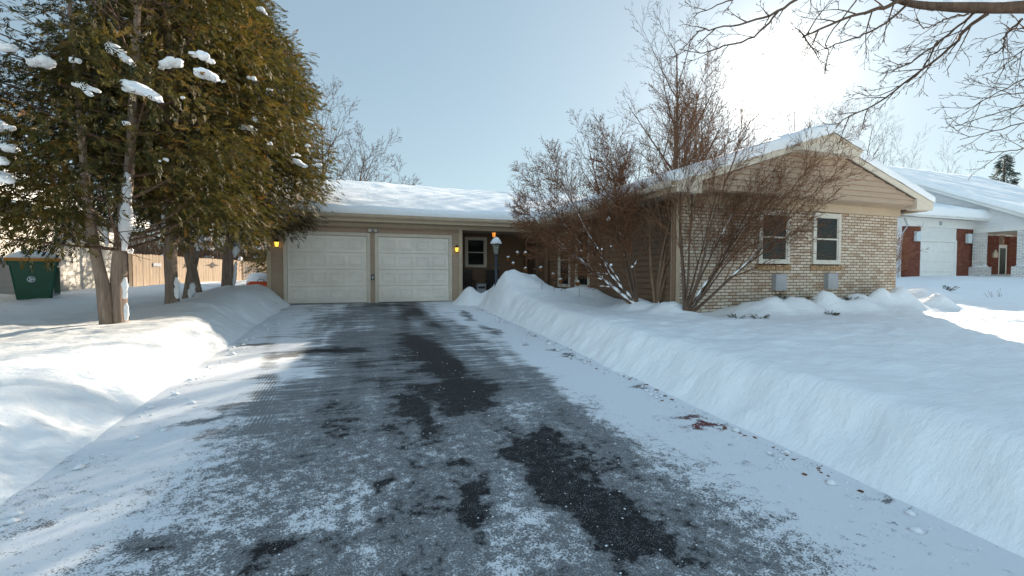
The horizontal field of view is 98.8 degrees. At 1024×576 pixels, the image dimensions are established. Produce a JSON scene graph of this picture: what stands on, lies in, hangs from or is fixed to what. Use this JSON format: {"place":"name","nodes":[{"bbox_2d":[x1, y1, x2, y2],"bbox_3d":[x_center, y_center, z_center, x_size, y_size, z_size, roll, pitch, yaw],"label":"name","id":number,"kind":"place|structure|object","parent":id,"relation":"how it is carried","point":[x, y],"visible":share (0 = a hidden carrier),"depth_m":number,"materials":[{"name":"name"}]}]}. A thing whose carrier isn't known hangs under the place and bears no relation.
{"place":"outdoors","nodes":[
{"label":"outdoors","id":0,"kind":"place"},
{"bbox_2d":[0,301,1023,575],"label":"driveway","id":1,"kind":"structure","parent":0,"point":[340,369],"depth_m":3.05,"materials":[{"name":"grey asphalt"}]},
{"bbox_2d":[0,307,939,534],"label":"snow chunks","id":2,"kind":"object","parent":1,"relation":"on","point":[910,512],"visible":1,"depth_m":3.64,"materials":[{"name":"white snow"}]},
{"bbox_2d":[8,345,980,575],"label":"snow crumbs","id":3,"kind":"object","parent":1,"relation":"on","point":[494,476],"visible":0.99,"depth_m":2.90,"materials":[{"name":"white snow"}]},
{"bbox_2d":[480,310,866,496],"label":"leaf litter","id":4,"kind":"object","parent":1,"relation":"on","point":[724,428],"visible":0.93,"depth_m":4.12,"materials":[{"name":"brown plant"}]},
{"bbox_2d":[0,269,1023,557],"bbox_3d":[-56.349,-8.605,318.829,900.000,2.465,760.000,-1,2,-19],"label":"snowy ground","id":5,"kind":"structure","parent":0,"point":[908,389],"depth_m":4.94,"materials":[{"name":"white snow"}]},
{"bbox_2d":[4,250,60,299],"bbox_3d":[-10.998,-0.255,10.102,0.826,1.244,0.871,2,2,43],"label":"waste cart","id":6,"kind":"object","parent":5,"relation":"on","point":[39,281],"visible":0.72,"depth_m":9.88,"materials":[{"name":"green plastic"}]},
{"bbox_2d":[0,170,148,294],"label":"neighbour house","id":7,"kind":"structure","parent":5,"relation":"on","point":[74,275],"depth_m":13.80,"materials":[{"name":"grey"}]},
{"bbox_2d":[0,0,308,324],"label":"cedar tree","id":8,"kind":"object","parent":5,"relation":"on","point":[112,302],"visible":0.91,"depth_m":6.44,"materials":[{"name":"green plant"}]},
{"bbox_2d":[0,0,336,303],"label":"cedar tree","id":9,"kind":"object","parent":5,"relation":"on","point":[172,288],"visible":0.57,"depth_m":7.63,"materials":[{"name":"green plant"}]},
{"bbox_2d":[22,0,325,298],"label":"cedar tree","id":10,"kind":"object","parent":5,"relation":"on","point":[189,291],"visible":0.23,"depth_m":9.83,"materials":[{"name":"green plant"}]},
{"bbox_2d":[32,0,328,292],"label":"cedar tree","id":11,"kind":"object","parent":5,"relation":"on","point":[198,288],"visible":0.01,"depth_m":11.03,"materials":[{"name":"green plant"}]},
{"bbox_2d":[127,249,241,286],"bbox_3d":[-14.544,-0.821,20.069,0.249,1.703,5.980,0,2,7],"label":"board fence","id":12,"kind":"object","parent":5,"relation":"on","point":[146,272],"visible":0.44,"depth_m":18.31,"materials":[{"name":"brown wood"}]},
{"bbox_2d":[127,212,265,283],"bbox_3d":[-23.066,-3.040,31.868,17.017,6.534,18.284,-1,2,-19],"label":"brush thicket","id":13,"kind":"object","parent":5,"relation":"on","point":[147,250],"visible":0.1,"depth_m":27.37,"materials":[{"name":"brown plant"}]},
{"bbox_2d":[201,123,213,258],"bbox_3d":[-20.902,-7.406,29.508,6.724,14.518,7.596,-2,2,-44],"label":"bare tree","id":14,"kind":"object","parent":5,"relation":"on","point":[209,238],"visible":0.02,"depth_m":28.94,"materials":[{"name":"brown plant"}]},
{"bbox_2d":[93,1,348,285],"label":"cedar tree","id":15,"kind":"object","parent":5,"relation":"on","point":[229,271],"visible":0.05,"depth_m":11.81,"materials":[{"name":"green plant"}]},
{"bbox_2d":[241,261,266,279],"bbox_3d":[-13.360,-0.819,25.149,0.158,1.390,4.610,1,2,22],"label":"side fence","id":16,"kind":"object","parent":5,"relation":"on","point":[243,264],"visible":0.01,"depth_m":23.27,"materials":[{"name":"brown wood"}]},
{"bbox_2d":[245,266,263,279],"bbox_3d":[-12.092,-0.540,22.075,2.416,1.120,0.059,0,2,-9],"label":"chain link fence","id":17,"kind":"object","parent":5,"relation":"on","point":[246,275],"visible":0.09,"depth_m":21.87,"materials":[{"name":"grey metal"}]},
{"bbox_2d":[246,273,266,284],"bbox_3d":[-9.726,-0.105,16.923,0.975,0.976,0.913,-1,2,-19],"label":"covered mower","id":18,"kind":"object","parent":5,"relation":"on","point":[255,276],"visible":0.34,"depth_m":16.61,"materials":[{"name":"grey fabric"}]},
{"bbox_2d":[247,279,266,286],"bbox_3d":[-8.403,-0.143,15.005,1.100,0.329,0.529,-1,2,-19],"label":"orange sled","id":19,"kind":"object","parent":5,"relation":"on","point":[263,283],"visible":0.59,"depth_m":14.76,"materials":[{"name":"plastic"}]},
{"bbox_2d":[253,233,263,259],"bbox_3d":[-16.648,-7.263,28.925,7.350,14.322,5.524,0,2,9],"label":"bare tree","id":20,"kind":"object","parent":5,"relation":"on","point":[260,250],"depth_m":28.85,"materials":[{"name":"brown plant"}]},
{"bbox_2d":[236,162,311,273],"bbox_3d":[-10.214,-3.337,20.476,4.948,6.727,4.840,1,2,19],"label":"cedar tree","id":21,"kind":"object","parent":5,"relation":"on","point":[262,263],"visible":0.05,"depth_m":19.46,"materials":[{"name":"green plant"}]},
{"bbox_2d":[301,75,401,183],"bbox_3d":[-11.722,-7.468,30.047,9.205,14.728,6.434,-1,2,-19],"label":"bare tree","id":22,"kind":"object","parent":5,"relation":"on","point":[333,142],"visible":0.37,"depth_m":30.14,"materials":[{"name":"brown plant"}]},
{"bbox_2d":[335,121,420,184],"bbox_3d":[-10.784,-6.549,33.983,7.875,12.630,5.747,-1,2,-19],"label":"bare tree","id":23,"kind":"object","parent":5,"relation":"on","point":[373,150],"visible":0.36,"depth_m":33.48,"materials":[{"name":"brown plant"}]},
{"bbox_2d":[489,237,502,286],"bbox_3d":[-0.457,-0.579,12.621,0.344,1.770,0.327,1,2,17],"label":"lamp post","id":24,"kind":"object","parent":5,"relation":"on","point":[495,241],"visible":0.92,"depth_m":12.58,"materials":[{"name":"black metal"}]},
{"bbox_2d":[504,100,660,303],"bbox_3d":[1.398,-1.677,9.549,3.222,4.292,2.607,-1,2,-19],"label":"snowy shrub","id":25,"kind":"object","parent":5,"relation":"on","point":[566,249],"visible":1,"depth_m":9.34,"materials":[{"name":"brown plant"}]},
{"bbox_2d":[520,109,646,195],"bbox_3d":[4.692,-6.149,29.799,9.051,11.894,4.580,-1,2,-19],"label":"bare tree","id":26,"kind":"object","parent":5,"relation":"on","point":[576,154],"visible":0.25,"depth_m":29.60,"materials":[{"name":"brown plant"}]},
{"bbox_2d":[256,123,935,311],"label":"ranch house","id":27,"kind":"structure","parent":5,"relation":"on","point":[373,242],"depth_m":11.49,"materials":[{"name":"beige brick"}]},
{"bbox_2d":[287,234,366,303],"bbox_3d":[-5.647,-0.563,13.487,2.256,2.106,0.057,-1,2,-19],"label":"garage door","id":28,"kind":"structure","parent":27,"relation":"in","point":[324,269],"depth_m":13.46,"materials":[{"name":"beige paint"}]},
{"bbox_2d":[378,237,448,302],"bbox_3d":[-3.187,-0.588,14.329,2.256,2.106,0.057,-1,2,-19],"label":"garage door","id":29,"kind":"structure","parent":27,"relation":"in","point":[409,269],"depth_m":14.30,"materials":[{"name":"beige paint"}]},
{"bbox_2d":[462,270,475,288],"bbox_3d":[-1.695,-0.157,16.530,0.580,1.050,0.530,-1,2,-19],"label":"porch chair","id":30,"kind":"object","parent":27,"relation":"on","point":[467,271],"visible":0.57,"depth_m":16.75,"materials":[{"name":"black metal"}]},
{"bbox_2d":[465,237,486,266],"bbox_3d":[-1.472,-1.414,17.448,0.880,1.192,0.355,-1,2,-19],"label":"window","id":31,"kind":"structure","parent":27,"relation":"in","point":[484,239],"depth_m":17.32,"materials":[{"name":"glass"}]},
{"bbox_2d":[475,284,486,292],"bbox_3d":[-1.178,0.107,16.387,0.380,0.530,0.390,-1,2,-19],"label":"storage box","id":32,"kind":"object","parent":27,"relation":"on","point":[480,288],"visible":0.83,"depth_m":16.22,"materials":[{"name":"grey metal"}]},
{"bbox_2d":[485,270,498,290],"bbox_3d":[-0.686,-0.171,16.981,0.580,1.050,0.530,-1,2,-19],"label":"porch chair","id":33,"kind":"object","parent":27,"relation":"on","point":[488,280],"visible":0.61,"depth_m":17.15,"materials":[{"name":"black metal"}]},
{"bbox_2d":[525,238,537,276],"bbox_3d":[0.751,-0.783,17.047,0.115,2.210,1.160,-1,2,-19],"label":"front door","id":34,"kind":"structure","parent":27,"relation":"in","point":[532,265],"depth_m":16.93,"materials":[{"name":"brown wood"}]},
{"bbox_2d":[558,232,570,286],"bbox_3d":[1.848,-0.930,14.394,0.355,1.794,0.880,-1,2,-19],"label":"window","id":35,"kind":"structure","parent":27,"relation":"in","point":[559,272],"depth_m":14.66,"materials":[{"name":"white glass"}]},
{"bbox_2d":[575,227,589,287],"bbox_3d":[2.253,-0.895,13.212,0.355,1.794,0.880,-1,2,-19],"label":"window","id":36,"kind":"structure","parent":27,"relation":"in","point":[588,282],"depth_m":12.85,"materials":[{"name":"white glass"}]},
{"bbox_2d":[757,209,790,263],"bbox_3d":[6.001,-1.180,10.257,0.950,1.233,0.340,-1,2,-19],"label":"window","id":37,"kind":"structure","parent":27,"relation":"in","point":[786,260],"depth_m":10.24,"materials":[{"name":"plastic"}]},
{"bbox_2d":[812,213,841,264],"bbox_3d":[7.600,-1.197,10.805,0.930,1.233,0.340,-1,2,-19],"label":"window","id":38,"kind":"structure","parent":27,"relation":"in","point":[832,247],"depth_m":10.77,"materials":[{"name":"plastic"}]},
{"bbox_2d":[576,0,754,186],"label":"bare tree","id":39,"kind":"object","parent":5,"relation":"on","point":[665,95],"visible":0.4,"depth_m":28.79,"materials":[{"name":"brown plant"}]},
{"bbox_2d":[620,72,741,302],"bbox_3d":[3.766,-2.076,9.887,3.070,5.129,2.399,-1,2,-19],"label":"upright shrub","id":40,"kind":"object","parent":5,"relation":"on","point":[657,293],"visible":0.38,"depth_m":9.43,"materials":[{"name":"brown plant"}]},
{"bbox_2d":[669,55,768,166],"bbox_3d":[13.338,-7.582,28.667,5.994,14.535,6.962,1,2,26],"label":"bare tree","id":41,"kind":"object","parent":5,"relation":"on","point":[731,132],"visible":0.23,"depth_m":28.12,"materials":[{"name":"brown plant"}]},
{"bbox_2d":[726,314,744,317],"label":"yew shrub","id":42,"kind":"object","parent":5,"relation":"on","point":[730,316],"visible":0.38,"depth_m":9.01,"materials":[{"name":"green plant"}]},
{"bbox_2d":[610,30,884,311],"bbox_3d":[4.787,-2.401,9.175,5.321,6.001,2.928,-1,2,-19],"label":"vase shrub","id":43,"kind":"object","parent":5,"relation":"on","point":[689,303],"visible":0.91,"depth_m":8.78,"materials":[{"name":"brown plant"}]},
{"bbox_2d":[749,314,769,318],"bbox_3d":[4.730,0.575,8.417,0.383,0.189,0.317,1,2,24],"label":"yew shrub","id":44,"kind":"object","parent":5,"relation":"on","point":[766,316],"visible":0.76,"depth_m":8.39,"materials":[{"name":"green plant"}]},
{"bbox_2d":[772,290,791,299],"bbox_3d":[5.773,0.161,9.350,0.467,0.252,0.400,-1,2,-19],"label":"yew shrub","id":45,"kind":"object","parent":5,"relation":"on","point":[780,296],"visible":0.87,"depth_m":9.34,"materials":[{"name":"green plant"}]},
{"bbox_2d":[767,58,869,140],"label":"bare tree","id":46,"kind":"object","parent":5,"relation":"on","point":[807,125],"visible":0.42,"depth_m":49.48,"materials":[{"name":"brown plant"}]},
{"bbox_2d":[656,0,1023,179],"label":"street tree","id":47,"kind":"object","parent":5,"relation":"on","point":[985,8],"visible":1,"depth_m":4.90,"materials":[{"name":"brown plant"}]},
{"bbox_2d":[822,94,901,165],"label":"bare tree","id":48,"kind":"object","parent":5,"relation":"on","point":[879,111],"visible":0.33,"depth_m":59.59,"materials":[{"name":"brown plant"}]},
{"bbox_2d":[896,223,928,272],"bbox_3d":[11.467,-0.917,13.999,2.640,2.639,2.303,-1,2,-19],"label":"dry shrub","id":49,"kind":"object","parent":5,"relation":"on","point":[901,244],"visible":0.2,"depth_m":13.40,"materials":[{"name":"brown plant"}]},
{"bbox_2d":[889,124,935,167],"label":"bare tree","id":50,"kind":"object","parent":5,"relation":"on","point":[909,152],"visible":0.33,"depth_m":68.85,"materials":[{"name":"brown plant"}]},
{"bbox_2d":[926,134,981,174],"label":"bare tree","id":51,"kind":"object","parent":5,"relation":"on","point":[950,159],"visible":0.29,"depth_m":77.33,"materials":[{"name":"brown plant"}]},
{"bbox_2d":[886,165,1023,276],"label":"brick house","id":52,"kind":"structure","parent":5,"relation":"on","point":[966,222],"depth_m":23.03,"materials":[{"name":"white paint"}]},
{"bbox_2d":[922,241,953,275],"bbox_3d":[21.929,-1.345,22.672,2.700,2.052,0.050,-1,2,-19],"label":"garage door","id":53,"kind":"structure","parent":52,"relation":"in","point":[937,260],"depth_m":22.65,"materials":[{"name":"white paint"}]},
{"bbox_2d":[998,245,1006,273],"bbox_3d":[29.835,-1.523,26.744,0.900,2.200,0.060,-1,2,-19],"label":"storm door","id":54,"kind":"structure","parent":52,"relation":"in","point":[1002,263],"depth_m":26.72,"materials":[{"name":"white paint"}]},
{"bbox_2d":[989,154,1022,244],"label":"spruce tree","id":55,"kind":"object","parent":5,"relation":"on","point":[1005,167],"visible":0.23,"depth_m":37.16,"materials":[{"name":"green plant"}]},
{"bbox_2d":[0,0,1023,256],"label":"sky","id":56,"kind":"structure","parent":0,"point":[466,86],"materials":[{"name":"blue"}]},
{"bbox_2d":[943,285,959,291],"bbox_3d":[13.527,0.014,13.576,0.475,0.241,0.415,-1,2,-19],"label":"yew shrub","id":57,"kind":"object","parent":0,"point":[948,288],"visible":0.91,"depth_m":13.54,"materials":[{"name":"green plant"}]}
]}

